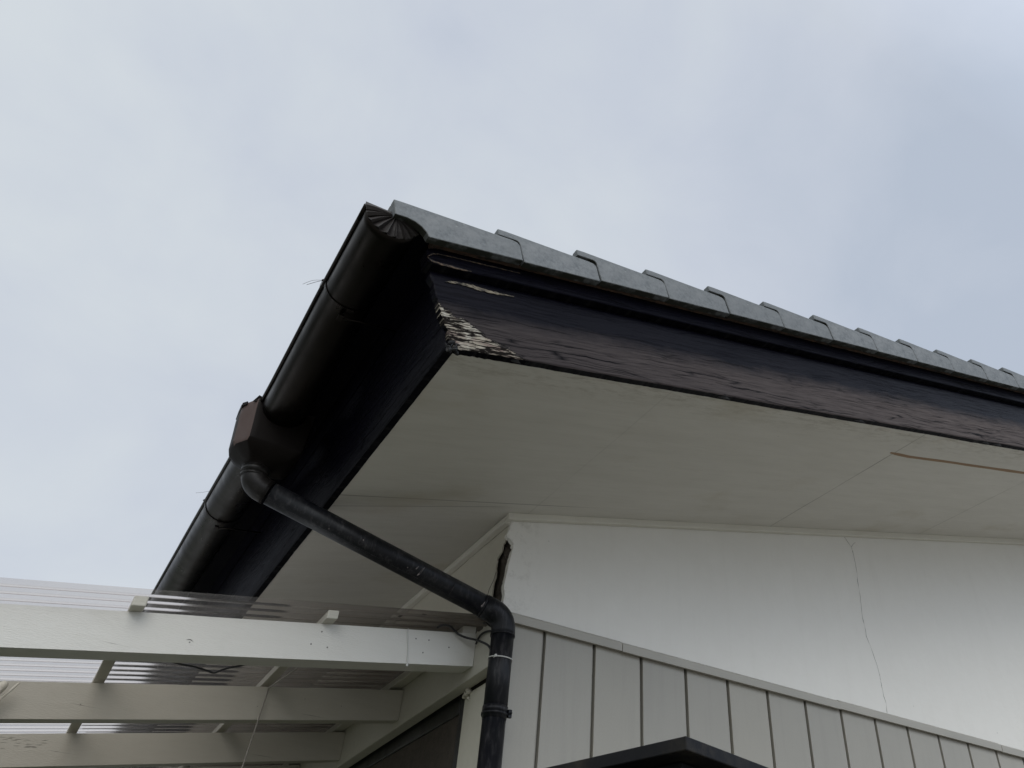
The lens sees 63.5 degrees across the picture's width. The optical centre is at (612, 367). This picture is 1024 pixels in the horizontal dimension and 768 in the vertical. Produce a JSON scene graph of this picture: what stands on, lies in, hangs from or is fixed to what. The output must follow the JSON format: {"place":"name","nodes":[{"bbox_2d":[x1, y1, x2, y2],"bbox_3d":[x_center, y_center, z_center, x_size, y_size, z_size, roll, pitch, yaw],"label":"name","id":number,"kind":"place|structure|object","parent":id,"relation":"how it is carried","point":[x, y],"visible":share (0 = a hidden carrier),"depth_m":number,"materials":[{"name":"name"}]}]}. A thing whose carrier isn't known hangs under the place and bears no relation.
{"place":"outdoors","nodes":[
{"label":"outdoors","id":0,"kind":"place"},
{"bbox_2d":[0,0,1023,732],"label":"sky","id":1,"kind":"structure","parent":0,"point":[175,175],"materials":[{"name":"grey"}]},
{"label":"ground","id":2,"kind":"structure","parent":0,"visible":0},
{"bbox_2d":[82,200,1023,767],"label":"house","id":3,"kind":"structure","parent":2,"relation":"on","point":[616,508],"depth_m":3.31,"materials":[{"name":"paint"}]},
{"bbox_2d":[0,583,490,767],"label":"patio roof","id":4,"kind":"structure","parent":3,"relation":"attached to","point":[369,692],"depth_m":3.00,"materials":[{"name":"paint"}]},
{"bbox_2d":[0,680,19,700],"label":"clothes pole","id":5,"kind":"object","parent":4,"relation":"attached to","point":[4,684],"visible":1,"depth_m":2.72,"materials":[{"name":"metal"}]},
{"bbox_2d":[174,663,245,673],"bbox_3d":[-1.287,0.939,2.615,0.291,0.061,0.019,24,-45,-25],"label":"electric cable","id":6,"kind":"object","parent":4,"relation":"attached to","point":[203,669],"visible":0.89,"depth_m":2.60,"materials":[{"name":"black plastic"}]},
{"bbox_2d":[241,668,297,767],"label":"cord","id":7,"kind":"object","parent":4,"relation":"hanging from","point":[260,714],"visible":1,"depth_m":3.08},
{"bbox_2d":[406,628,408,666],"bbox_3d":[-0.723,0.990,2.899,0.026,0.132,0.012,24,-45,-25],"label":"cable tie","id":8,"kind":"object","parent":4,"relation":"attached to","point":[408,647],"visible":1,"depth_m":2.90,"materials":[{"name":"plastic"}]},
{"bbox_2d":[437,624,490,650],"bbox_3d":[-0.523,0.991,2.966,0.227,0.121,0.073,-7,-40,9],"label":"electric cable","id":9,"kind":"object","parent":4,"relation":"attached to","point":[466,637],"visible":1,"depth_m":3.00,"materials":[{"name":"black plastic"}]},
{"bbox_2d":[475,630,490,644],"bbox_3d":[-0.455,0.987,3.005,0.044,0.033,0.128,28,-47,-28],"label":"electric cable","id":10,"kind":"object","parent":4,"relation":"attached to","point":[481,634],"visible":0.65,"depth_m":3.01,"materials":[{"name":"black plastic"}]},
{"bbox_2d":[349,695,464,767],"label":"window","id":11,"kind":"structure","parent":3,"relation":"in","point":[451,710],"depth_m":3.35,"materials":[{"name":"glass"}]},
{"bbox_2d":[488,654,512,660],"bbox_3d":[-0.396,1.033,2.893,0.089,0.019,0.089,24,-45,-25],"label":"cable tie","id":12,"kind":"object","parent":3,"relation":"attached to","point":[495,655],"visible":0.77,"depth_m":2.86,"materials":[{"name":"white plastic"}]},
{"bbox_2d":[547,736,767,767],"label":"roof","id":13,"kind":"object","parent":3,"relation":"attached to","point":[684,752],"visible":1,"depth_m":1.40,"materials":[{"name":"black paint"}]}
]}

